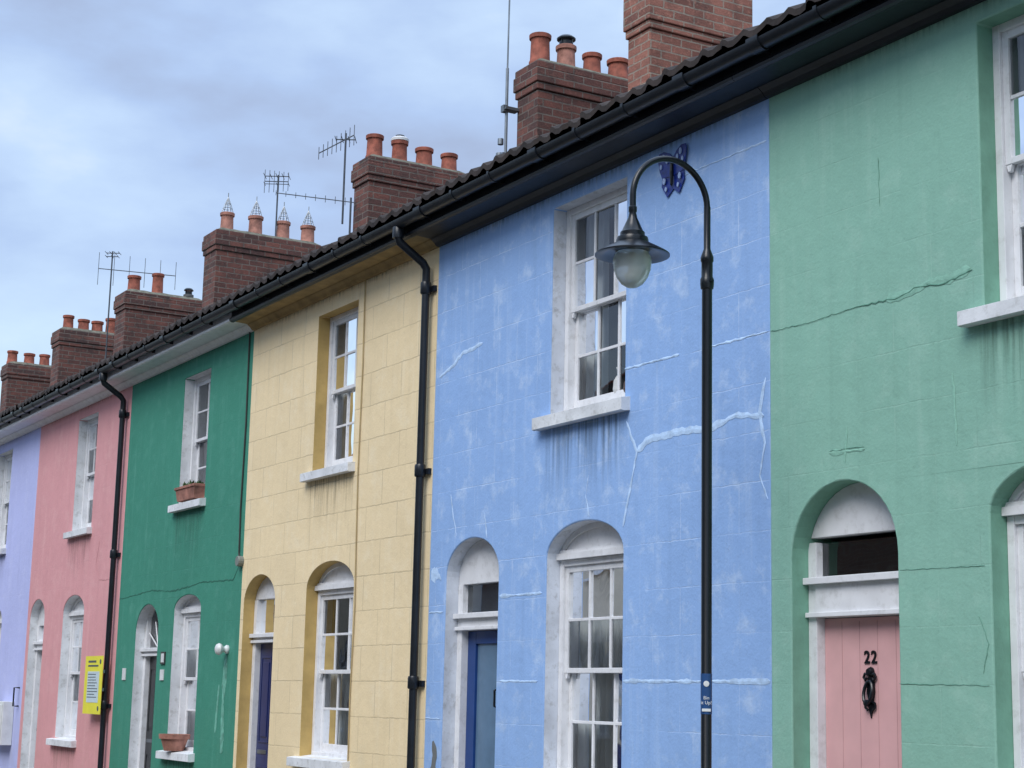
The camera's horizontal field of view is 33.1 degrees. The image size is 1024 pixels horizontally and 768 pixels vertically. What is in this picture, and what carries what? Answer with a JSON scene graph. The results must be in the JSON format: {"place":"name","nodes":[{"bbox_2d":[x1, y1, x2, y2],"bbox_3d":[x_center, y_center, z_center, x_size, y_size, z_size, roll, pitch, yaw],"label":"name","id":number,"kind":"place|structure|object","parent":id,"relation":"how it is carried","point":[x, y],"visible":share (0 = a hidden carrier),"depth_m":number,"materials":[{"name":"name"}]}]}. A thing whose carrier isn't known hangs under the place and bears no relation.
{"place":"outdoors","nodes":[
{"label":"outdoors","id":0,"kind":"place"},
{"bbox_2d":[0,0,804,398],"label":"sky","id":1,"kind":"structure","parent":0,"point":[128,127],"materials":[{"name":"blue"}]},
{"bbox_2d":[595,156,713,767],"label":"street lamp","id":2,"kind":"object","parent":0,"point":[632,254],"visible":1,"depth_m":9.68,"materials":[{"name":"metal"}]},
{"label":"ground","id":3,"kind":"structure","parent":0,"visible":0},
{"bbox_2d":[0,428,40,767],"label":"front wall","id":4,"kind":"structure","parent":3,"relation":"on","point":[15,566],"depth_m":25.63,"materials":[{"name":"purple paint"}]},
{"bbox_2d":[0,453,12,548],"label":"sash frame","id":5,"kind":"object","parent":4,"relation":"attached to","point":[4,517],"visible":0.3,"depth_m":27.37,"materials":[{"name":"white paint"}]},
{"bbox_2d":[0,701,13,744],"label":"meter box","id":6,"kind":"object","parent":4,"relation":"attached to","point":[6,715],"visible":1,"depth_m":24.90,"materials":[{"name":"white plastic"}]},
{"bbox_2d":[0,414,40,445],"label":"fascia","id":7,"kind":"structure","parent":4,"relation":"attached to","point":[15,428],"depth_m":26.06,"materials":[{"name":"white paint"}]},
{"bbox_2d":[0,394,48,417],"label":"roof tiles","id":8,"kind":"object","parent":7,"relation":"on","point":[5,412],"visible":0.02,"depth_m":25.82,"materials":[{"name":"ceramic"}]},
{"bbox_2d":[113,291,201,354],"bbox_3d":[-5.927,-0.203,28.686,1.400,2.480,0.600,7,-12,-30],"label":"chimney stack","id":9,"kind":"object","parent":8,"relation":"attached to","point":[139,316],"visible":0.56,"depth_m":28.49,"materials":[{"name":"brick"}]},
{"bbox_2d":[97,251,176,358],"bbox_3d":[-6.314,-1.298,28.860,1.310,1.880,0.220,1,-10,0],"label":"tv aerial","id":10,"kind":"object","parent":9,"relation":"attached to","point":[112,256],"visible":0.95,"depth_m":28.95,"materials":[{"name":"metal"}]},
{"bbox_2d":[117,273,201,300],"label":"chimney pots","id":11,"kind":"object","parent":9,"relation":"on","point":[134,284],"visible":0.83,"depth_m":28.83,"materials":[{"name":"ceramic"}]},
{"bbox_2d":[17,386,132,767],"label":"front wall","id":12,"kind":"structure","parent":3,"relation":"on","point":[65,575],"depth_m":23.33,"materials":[{"name":"pink paint"}]},
{"bbox_2d":[28,604,44,767],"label":"door frame","id":13,"kind":"object","parent":12,"relation":"attached to","point":[39,645],"visible":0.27,"depth_m":24.60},
{"bbox_2d":[46,737,76,747],"bbox_3d":[-5.875,4.711,22.682,0.195,0.109,1.160,7,-12,-30],"label":"window sill","id":14,"kind":"structure","parent":12,"relation":"attached to","point":[65,742],"depth_m":22.57,"materials":[{"name":"white paint"}]},
{"bbox_2d":[63,615,83,738],"bbox_3d":[-5.706,3.889,22.886,0.160,1.619,0.976,7,-12,-30],"label":"sash frame","id":15,"kind":"object","parent":12,"relation":"attached to","point":[71,694],"visible":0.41,"depth_m":23.19,"materials":[{"name":"white paint"}]},
{"bbox_2d":[72,622,82,728],"bbox_3d":[-5.706,3.874,22.889,0.048,1.409,0.792,7,-12,-30],"label":"window glass","id":16,"kind":"object","parent":15,"relation":"attached to","point":[74,669],"visible":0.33,"depth_m":23.13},
{"bbox_2d":[69,597,83,615],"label":"arch panel","id":17,"kind":"structure","parent":12,"relation":"attached to","point":[78,608],"depth_m":23.18,"materials":[{"name":"white paint"}]},
{"bbox_2d":[22,371,130,426],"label":"fascia","id":18,"kind":"structure","parent":12,"relation":"attached to","point":[84,396],"depth_m":23.44,"materials":[{"name":"white paint"}]},
{"bbox_2d":[15,368,108,415],"bbox_3d":[-6.154,0.133,23.451,0.148,0.084,4.250,7,-12,-30],"label":"gutter","id":19,"kind":"object","parent":18,"relation":"attached to","point":[69,387],"visible":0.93,"depth_m":23.26,"materials":[{"name":"black plastic"}]},
{"bbox_2d":[17,348,139,408],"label":"roof tiles","id":20,"kind":"object","parent":18,"relation":"on","point":[72,378],"visible":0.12,"depth_m":23.32,"materials":[{"name":"ceramic"}]},
{"bbox_2d":[202,229,320,307],"bbox_3d":[-3.702,-0.838,25.214,1.680,2.580,0.560,7,-12,-30],"label":"chimney stack","id":21,"kind":"object","parent":20,"relation":"attached to","point":[234,262],"visible":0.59,"depth_m":24.98,"materials":[{"name":"brick"}]},
{"bbox_2d":[215,193,320,245],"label":"chimney pots","id":22,"kind":"object","parent":21,"relation":"on","point":[283,226],"visible":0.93,"depth_m":25.41,"materials":[{"name":"ceramic"}]},
{"bbox_2d":[264,170,290,235],"bbox_3d":[-3.512,-2.603,25.602,0.370,1.200,0.300,1,-10,0],"label":"tv aerial","id":23,"kind":"object","parent":21,"relation":"attached to","point":[277,181],"visible":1,"depth_m":25.66,"materials":[{"name":"metal"}]},
{"bbox_2d":[63,527,91,538],"bbox_3d":[-5.759,1.990,23.082,0.195,0.109,1.080,7,-12,-30],"label":"window sill","id":24,"kind":"structure","parent":12,"relation":"attached to","point":[77,532],"depth_m":22.92,"materials":[{"name":"white paint"}]},
{"bbox_2d":[80,417,97,528],"bbox_3d":[-5.590,1.207,23.279,0.160,1.540,0.896,7,-12,-30],"label":"sash frame","id":25,"kind":"object","parent":12,"relation":"attached to","point":[87,501],"visible":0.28,"depth_m":23.56,"materials":[{"name":"white paint"}]},
{"bbox_2d":[97,372,129,767],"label":"drainpipe","id":26,"kind":"object","parent":12,"relation":"attached to","point":[114,553],"visible":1,"depth_m":21.43,"materials":[{"name":"black plastic"}]},
{"bbox_2d":[82,656,104,713],"bbox_3d":[-5.198,3.741,21.433,0.029,0.710,0.750,7,-12,-30],"label":"notice sign","id":27,"kind":"object","parent":26,"relation":"attached to","point":[94,672],"visible":1,"depth_m":21.41,"materials":[{"name":"paper"}]},
{"bbox_2d":[109,331,253,767],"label":"front wall","id":28,"kind":"structure","parent":3,"relation":"on","point":[164,549],"depth_m":19.52,"materials":[{"name":"paint"}]},
{"bbox_2d":[137,617,156,767],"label":"door frame","id":29,"kind":"object","parent":28,"relation":"attached to","point":[148,650],"visible":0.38,"depth_m":20.50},
{"bbox_2d":[144,657,156,767],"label":"door","id":30,"kind":"structure","parent":29,"relation":"in","point":[150,713],"depth_m":20.36,"materials":[{"name":"black paint"}]},
{"bbox_2d":[155,750,194,761],"bbox_3d":[-3.643,4.073,18.915,0.195,0.109,1.050,7,-12,-30],"label":"window sill","id":31,"kind":"structure","parent":28,"relation":"attached to","point":[184,756],"depth_m":18.78,"materials":[{"name":"white paint"}]},
{"bbox_2d":[159,734,190,750],"bbox_3d":[-3.720,3.946,18.991,0.345,0.185,0.350,7,-12,-30],"label":"flower pot","id":32,"kind":"object","parent":31,"relation":"on","point":[174,742],"visible":1,"depth_m":18.87,"materials":[{"name":"ceramic"}]},
{"bbox_2d":[120,566,238,752],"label":"cracks","id":33,"kind":"object","parent":28,"relation":"attached to","point":[224,679],"visible":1,"depth_m":17.97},
{"bbox_2d":[111,312,252,385],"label":"fascia","id":34,"kind":"structure","parent":28,"relation":"attached to","point":[221,331],"depth_m":19.75,"materials":[{"name":"white paint"}]},
{"bbox_2d":[102,309,226,372],"bbox_3d":[-4.053,-0.468,19.905,0.148,0.084,4.080,7,-12,-30],"label":"gutter","id":35,"kind":"object","parent":34,"relation":"attached to","point":[191,327],"visible":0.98,"depth_m":19.66,"materials":[{"name":"black plastic"}]},
{"bbox_2d":[105,284,265,363],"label":"roof tiles","id":36,"kind":"object","parent":34,"relation":"on","point":[182,322],"visible":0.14,"depth_m":19.77,"materials":[{"name":"ceramic"}]},
{"bbox_2d":[351,156,461,231],"bbox_3d":[-1.256,-1.465,20.755,1.370,2.320,0.480,7,-12,-30],"label":"chimney stack","id":37,"kind":"object","parent":36,"relation":"attached to","point":[381,186],"visible":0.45,"depth_m":20.57,"materials":[{"name":"brick"}]},
{"bbox_2d":[276,192,354,233],"bbox_3d":[-2.358,-2.040,20.611,0.958,0.550,0.025,1,-10,-1],"label":"tv aerial","id":38,"kind":"object","parent":37,"relation":"attached to","point":[335,200],"visible":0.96,"depth_m":20.64,"materials":[{"name":"metal"}]},
{"bbox_2d":[318,125,356,223],"bbox_3d":[-2.130,-2.545,20.878,0.449,1.250,0.250,1,-10,0],"label":"tv aerial","id":39,"kind":"object","parent":37,"relation":"attached to","point":[345,140],"visible":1,"depth_m":20.92,"materials":[{"name":"metal"}]},
{"bbox_2d":[355,133,464,173],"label":"chimney pots","id":40,"kind":"object","parent":37,"relation":"on","point":[399,143],"visible":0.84,"depth_m":20.86,"materials":[{"name":"ceramic"}]},
{"bbox_2d":[168,498,205,512],"bbox_3d":[-3.621,1.369,19.474,0.195,0.109,1.040,7,-12,-30],"label":"window sill","id":41,"kind":"structure","parent":28,"relation":"attached to","point":[188,505],"depth_m":19.32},
{"bbox_2d":[174,480,204,501],"bbox_3d":[-3.611,1.199,19.455,0.195,0.230,0.650,7,-12,-30],"label":"window box","id":42,"kind":"object","parent":41,"relation":"on","point":[189,491],"visible":0.91,"depth_m":19.28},
{"bbox_2d":[177,612,200,750],"bbox_3d":[-3.475,3.300,19.110,0.160,1.519,0.866,7,-12,-30],"label":"sash frame","id":43,"kind":"object","parent":28,"relation":"attached to","point":[186,677],"visible":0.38,"depth_m":19.39,"materials":[{"name":"white paint"}]},
{"bbox_2d":[188,621,198,708],"bbox_3d":[-3.476,3.285,19.112,0.048,1.309,0.682,7,-12,-30],"label":"window glass","id":44,"kind":"object","parent":43,"relation":"attached to","point":[193,634],"visible":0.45,"depth_m":19.31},
{"bbox_2d":[181,596,200,613],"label":"arch panel","id":45,"kind":"structure","parent":28,"relation":"attached to","point":[192,604],"depth_m":19.36,"materials":[{"name":"white paint"}]},
{"bbox_2d":[189,650,196,739],"bbox_3d":[-2.748,3.441,19.517,1.554,1.819,1.366,7,-12,-30],"label":"room and curtain","id":46,"kind":"object","parent":28,"relation":"hanging from","point":[192,723],"visible":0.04,"depth_m":19.37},
{"bbox_2d":[189,374,210,482],"bbox_3d":[-3.453,0.620,19.665,0.160,1.470,0.856,7,-12,-30],"label":"sash frame","id":47,"kind":"object","parent":28,"relation":"attached to","point":[198,440],"visible":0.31,"depth_m":19.97,"materials":[{"name":"white paint"}]},
{"bbox_2d":[202,384,208,483],"bbox_3d":[-2.726,0.762,20.072,1.554,1.770,1.356,7,-12,-30],"label":"room and curtain","id":48,"kind":"object","parent":47,"relation":"attached to","point":[204,462],"visible":0.11,"depth_m":20.00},
{"bbox_2d":[235,332,250,566],"bbox_3d":[-2.809,0.656,18.104,0.060,2.514,0.154,7,-12,-30],"label":"cable","id":49,"kind":"object","parent":28,"relation":"attached to","point":[239,560],"visible":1,"depth_m":18.11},
{"bbox_2d":[233,247,439,767],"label":"front wall","id":50,"kind":"structure","parent":3,"relation":"on","point":[299,538],"depth_m":15.83,"materials":[{"name":"yellow paint"}]},
{"bbox_2d":[247,577,274,767],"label":"door frame","id":51,"kind":"object","parent":50,"relation":"attached to","point":[265,591],"visible":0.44,"depth_m":17.57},
{"bbox_2d":[255,643,272,767],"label":"door","id":52,"kind":"structure","parent":51,"relation":"in","point":[264,706],"depth_m":17.41,"materials":[{"name":"blue paint"}]},
{"bbox_2d":[261,599,274,632],"bbox_3d":[-2.405,2.345,17.427,0.001,0.340,0.680,7,-12,-30],"label":"fanlight glass","id":53,"kind":"object","parent":51,"relation":"in","point":[267,616],"visible":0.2,"depth_m":17.57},
{"bbox_2d":[286,755,349,767],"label":"window sill","id":54,"kind":"structure","parent":50,"relation":"attached to","point":[307,761],"depth_m":15.64,"materials":[{"name":"white paint"}]},
{"bbox_2d":[300,462,354,482],"bbox_3d":[-1.687,0.826,16.207,0.195,0.109,1.090,7,-12,-30],"label":"window sill","id":55,"kind":"structure","parent":50,"relation":"attached to","point":[331,471],"depth_m":16.07,"materials":[{"name":"white paint"}]},
{"bbox_2d":[311,588,353,757],"bbox_3d":[-1.549,2.661,15.878,0.160,1.539,1.056,7,-12,-30],"label":"sash frame","id":56,"kind":"object","parent":50,"relation":"attached to","point":[326,598],"visible":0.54,"depth_m":16.18,"materials":[{"name":"white paint"}]},
{"bbox_2d":[322,598,352,743],"bbox_3d":[-1.549,2.647,15.880,0.050,1.329,0.872,7,-12,-30],"label":"window glass","id":57,"kind":"object","parent":56,"relation":"attached to","point":[329,715],"visible":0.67,"depth_m":16.09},
{"bbox_2d":[229,224,438,330],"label":"fascia","id":58,"kind":"structure","parent":50,"relation":"attached to","point":[381,256],"depth_m":16.25,"materials":[{"name":"yellow paint"}]},
{"bbox_2d":[219,218,405,314],"bbox_3d":[-1.968,-1.064,16.384,0.148,0.084,4.190,7,-12,-30],"label":"gutter","id":59,"kind":"object","parent":58,"relation":"attached to","point":[332,256],"visible":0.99,"depth_m":16.14,"materials":[{"name":"black plastic"}]},
{"bbox_2d":[221,189,454,302],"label":"roof tiles","id":60,"kind":"object","parent":58,"relation":"on","point":[374,224],"visible":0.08,"depth_m":16.13,"materials":[{"name":"ceramic"}]},
{"bbox_2d":[315,562,353,590],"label":"arch panel","id":61,"kind":"structure","parent":50,"relation":"attached to","point":[338,575],"depth_m":16.10,"materials":[{"name":"white paint"}]},
{"bbox_2d":[329,598,349,744],"bbox_3d":[-0.822,2.803,16.285,1.554,1.839,1.556,7,-12,-30],"label":"room and curtain","id":62,"kind":"object","parent":50,"relation":"hanging from","point":[342,664],"visible":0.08,"depth_m":16.26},
{"bbox_2d":[324,306,358,467],"bbox_3d":[-1.518,0.048,16.404,0.160,1.530,0.906,7,-12,-30],"label":"sash frame","id":63,"kind":"object","parent":50,"relation":"attached to","point":[334,396],"visible":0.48,"depth_m":16.68,"materials":[{"name":"white paint"}]},
{"bbox_2d":[339,323,346,458],"bbox_3d":[-0.791,0.189,16.810,1.554,1.830,1.406,7,-12,-30],"label":"room and curtain","id":64,"kind":"object","parent":63,"relation":"attached to","point":[343,429],"visible":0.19,"depth_m":16.69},
{"bbox_2d":[335,318,356,456],"bbox_3d":[-1.519,0.033,16.405,0.048,1.320,0.722,7,-12,-30],"label":"window glass","id":65,"kind":"object","parent":63,"relation":"attached to","point":[340,361],"visible":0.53,"depth_m":16.46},
{"bbox_2d":[347,280,365,760],"bbox_3d":[-1.404,1.535,15.485,0.010,5.120,0.052,7,-12,-30],"label":"cable","id":66,"kind":"object","parent":50,"relation":"attached to","point":[356,522],"visible":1,"depth_m":15.54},
{"bbox_2d":[392,226,436,767],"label":"drainpipe","id":67,"kind":"object","parent":50,"relation":"attached to","point":[421,471],"visible":1,"depth_m":14.39,"materials":[{"name":"black plastic"}]},
{"bbox_2d":[424,99,771,767],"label":"front wall","id":68,"kind":"structure","parent":3,"relation":"on","point":[509,473],"depth_m":11.81,"materials":[{"name":"blue paint"}]},
{"bbox_2d":[453,539,498,767],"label":"door frame","id":69,"kind":"object","parent":68,"relation":"attached to","point":[480,565],"visible":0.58,"depth_m":13.81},
{"bbox_2d":[465,630,497,767],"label":"door","id":70,"kind":"structure","parent":69,"relation":"in","point":[481,702],"depth_m":13.66,"materials":[{"name":"blue paint"}]},
{"bbox_2d":[472,583,498,612],"bbox_3d":[-0.134,1.699,13.696,0.020,0.230,0.710,7,-12,-30],"label":"fanlight backing","id":71,"kind":"object","parent":69,"relation":"attached to","point":[484,597],"visible":0.43,"depth_m":13.81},
{"bbox_2d":[532,396,629,430],"bbox_3d":[0.535,0.216,12.452,0.195,0.119,1.200,7,-12,-30],"label":"window sill","id":72,"kind":"structure","parent":68,"relation":"attached to","point":[589,411],"depth_m":12.32,"materials":[{"name":"white paint"}]},
{"bbox_2d":[410,65,767,246],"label":"fascia","id":73,"kind":"structure","parent":68,"relation":"attached to","point":[717,97],"depth_m":12.35,"materials":[{"name":"black paint"}]},
{"bbox_2d":[398,58,727,225],"bbox_3d":[0.214,-1.687,12.702,0.148,0.084,4.460,7,-12,-30],"label":"gutter","id":74,"kind":"object","parent":73,"relation":"attached to","point":[682,82],"visible":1,"depth_m":12.26,"materials":[{"name":"black plastic"}]},
{"bbox_2d":[402,22,784,210],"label":"roof tiles","id":75,"kind":"object","parent":73,"relation":"on","point":[704,56],"visible":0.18,"depth_m":12.37,"materials":[{"name":"ceramic"}]},
{"bbox_2d":[513,60,627,145],"bbox_3d":[0.732,-2.000,17.472,1.450,2.280,0.470,7,-12,-30],"label":"chimney stack","id":76,"kind":"object","parent":75,"relation":"on","point":[548,95],"visible":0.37,"depth_m":17.26,"materials":[{"name":"brick"}]},
{"bbox_2d":[496,0,518,154],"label":"radio mast","id":77,"kind":"object","parent":76,"relation":"attached to","point":[506,109],"visible":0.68,"depth_m":17.38,"materials":[{"name":"metal"}]},
{"bbox_2d":[525,32,627,80],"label":"chimney pots","id":78,"kind":"object","parent":76,"relation":"on","point":[566,48],"visible":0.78,"depth_m":17.53,"materials":[{"name":"ceramic"}]},
{"bbox_2d":[623,0,752,91],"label":"chimney stack","id":79,"kind":"object","parent":75,"relation":"attached to","point":[661,35],"visible":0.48,"depth_m":15.72,"materials":[{"name":"red brick"}]},
{"bbox_2d":[556,521,623,560],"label":"arch panel","id":80,"kind":"structure","parent":68,"relation":"attached to","point":[596,539],"depth_m":12.37,"materials":[{"name":"white paint"}]},
{"bbox_2d":[557,554,623,767],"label":"sash frame","id":81,"kind":"object","parent":68,"relation":"attached to","point":[568,668],"visible":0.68,"depth_m":12.46,"materials":[{"name":"white paint"}]},
{"bbox_2d":[570,568,622,767],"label":"window glass","id":82,"kind":"object","parent":81,"relation":"attached to","point":[580,609],"visible":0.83,"depth_m":12.33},
{"bbox_2d":[577,619,622,767],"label":"room and curtain","id":83,"kind":"object","parent":81,"relation":"attached to","point":[605,694],"visible":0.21,"depth_m":12.33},
{"bbox_2d":[564,186,626,410],"bbox_3d":[0.704,-0.602,12.656,0.160,1.600,0.996,7,-12,-30],"label":"sash frame","id":84,"kind":"object","parent":68,"relation":"attached to","point":[573,357],"visible":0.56,"depth_m":12.92,"materials":[{"name":"white paint"}]},
{"bbox_2d":[576,200,626,354],"bbox_3d":[0.703,-0.617,12.658,0.047,1.390,0.812,7,-12,-30],"label":"window glass","id":85,"kind":"object","parent":84,"relation":"in","point":[589,318],"visible":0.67,"depth_m":12.86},
{"bbox_2d":[583,206,625,398],"bbox_3d":[1.397,-0.465,13.043,1.634,1.900,1.496,7,-12,-30],"label":"room and curtain","id":86,"kind":"object","parent":84,"relation":"attached to","point":[609,365],"visible":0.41,"depth_m":12.98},
{"bbox_2d":[426,140,769,718],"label":"filled cracks","id":87,"kind":"object","parent":68,"relation":"attached to","point":[435,574],"visible":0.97,"depth_m":11.36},
{"bbox_2d":[658,143,686,196],"bbox_3d":[1.091,-1.449,11.754,0.036,0.330,0.330,7,-12,-30],"label":"butterfly wall ornament","id":88,"kind":"object","parent":68,"relation":"attached to","point":[672,176],"visible":0.82,"depth_m":11.74,"materials":[{"name":"blue paint"}]},
{"bbox_2d":[831,532,896,542],"bbox_3d":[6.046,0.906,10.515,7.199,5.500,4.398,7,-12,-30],"label":"window frame","id":89,"kind":"structure","parent":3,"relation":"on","point":[864,537],"depth_m":10.80,"materials":[{"name":"paint"}]},
{"bbox_2d":[769,0,1023,767],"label":"front wall","id":90,"kind":"structure","parent":3,"relation":"on","point":[914,114],"depth_m":9.60,"materials":[{"name":"green paint"}]},
{"bbox_2d":[803,482,898,767],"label":"door frame","id":91,"kind":"object","parent":90,"relation":"attached to","point":[857,509],"visible":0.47,"depth_m":10.07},
{"bbox_2d":[828,537,897,575],"bbox_3d":[2.087,1.002,9.980,0.020,0.205,0.760,7,-12,-30],"label":"fanlight backing","id":92,"kind":"object","parent":91,"relation":"attached to","point":[865,556],"visible":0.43,"depth_m":10.03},
{"bbox_2d":[825,616,901,767],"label":"door","id":93,"kind":"structure","parent":91,"relation":"in","point":[857,736],"depth_m":9.88,"materials":[{"name":"pink paint"}]},
{"bbox_2d":[862,667,876,717],"bbox_3d":[2.022,1.751,9.791,0.055,0.290,0.116,7,-12,-30],"label":"door knocker","id":94,"kind":"object","parent":93,"relation":"attached to","point":[869,685],"depth_m":9.79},
{"bbox_2d":[732,0,985,98],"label":"fascia","id":95,"kind":"structure","parent":90,"relation":"attached to","point":[856,32],"depth_m":10.13,"materials":[{"name":"black paint"}]},
{"bbox_2d":[720,0,829,47],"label":"roof tiles","id":96,"kind":"object","parent":95,"relation":"on","point":[767,24],"visible":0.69,"depth_m":10.48,"materials":[{"name":"tile"}]},
{"bbox_2d":[717,0,865,67],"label":"gutter","id":97,"kind":"object","parent":95,"relation":"attached to","point":[828,12],"visible":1,"depth_m":10.24,"materials":[{"name":"black plastic"}]},
{"bbox_2d":[772,160,988,685],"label":"filled cracks","id":98,"kind":"object","parent":90,"relation":"attached to","point":[962,272],"visible":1,"depth_m":9.46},
{"bbox_2d":[957,295,1023,327],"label":"window sill","id":99,"kind":"structure","parent":90,"relation":"attached to","point":[993,312],"depth_m":8.97,"materials":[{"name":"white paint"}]},
{"bbox_2d":[992,14,1023,300],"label":"sash frame","id":100,"kind":"object","parent":90,"relation":"attached to","point":[1005,35],"visible":0.81,"depth_m":9.28,"materials":[{"name":"white paint"}]},
{"bbox_2d":[1012,96,1023,222],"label":"window glass","id":101,"kind":"object","parent":100,"relation":"attached to","point":[1018,122],"visible":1,"depth_m":9.25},
{"bbox_2d":[1017,35,1023,229],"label":"room and curtain","id":102,"kind":"object","parent":100,"relation":"attached to","point":[1020,45],"visible":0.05,"depth_m":9.44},
{"bbox_2d":[1002,481,1023,516],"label":"arch panel","id":103,"kind":"structure","parent":90,"relation":"attached to","point":[1014,505],"depth_m":8.91,"materials":[{"name":"white paint"}]},
{"bbox_2d":[1007,515,1023,767],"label":"sash frame","id":104,"kind":"object","parent":90,"relation":"attached to","point":[1015,532],"visible":1,"depth_m":8.84,"materials":[{"name":"white paint"}]},
{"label":"roof tiles","id":105,"kind":"object","parent":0,"visible":0},
{"bbox_2d":[50,328,113,386],"bbox_3d":[-7.899,0.323,31.922,1.300,2.520,0.550,7,-12,-30],"label":"chimney stack","id":106,"kind":"object","parent":105,"relation":"attached to","point":[74,352],"visible":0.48,"depth_m":31.75,"materials":[{"name":"brick"}]},
{"bbox_2d":[62,315,114,334],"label":"chimney pots","id":107,"kind":"object","parent":106,"relation":"on","point":[83,325],"visible":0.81,"depth_m":32.04,"materials":[{"name":"ceramic"}]},
{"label":"roof tiles","id":108,"kind":"object","parent":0,"visible":0},
{"bbox_2d":[0,363,50,412],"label":"chimney stack","id":109,"kind":"object","parent":108,"relation":"attached to","point":[21,383],"visible":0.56,"depth_m":34.87,"materials":[{"name":"brick"}]},
{"bbox_2d":[6,350,50,367],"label":"chimney pots","id":110,"kind":"object","parent":109,"relation":"on","point":[28,358],"visible":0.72,"depth_m":35.13,"materials":[{"name":"ceramic"}]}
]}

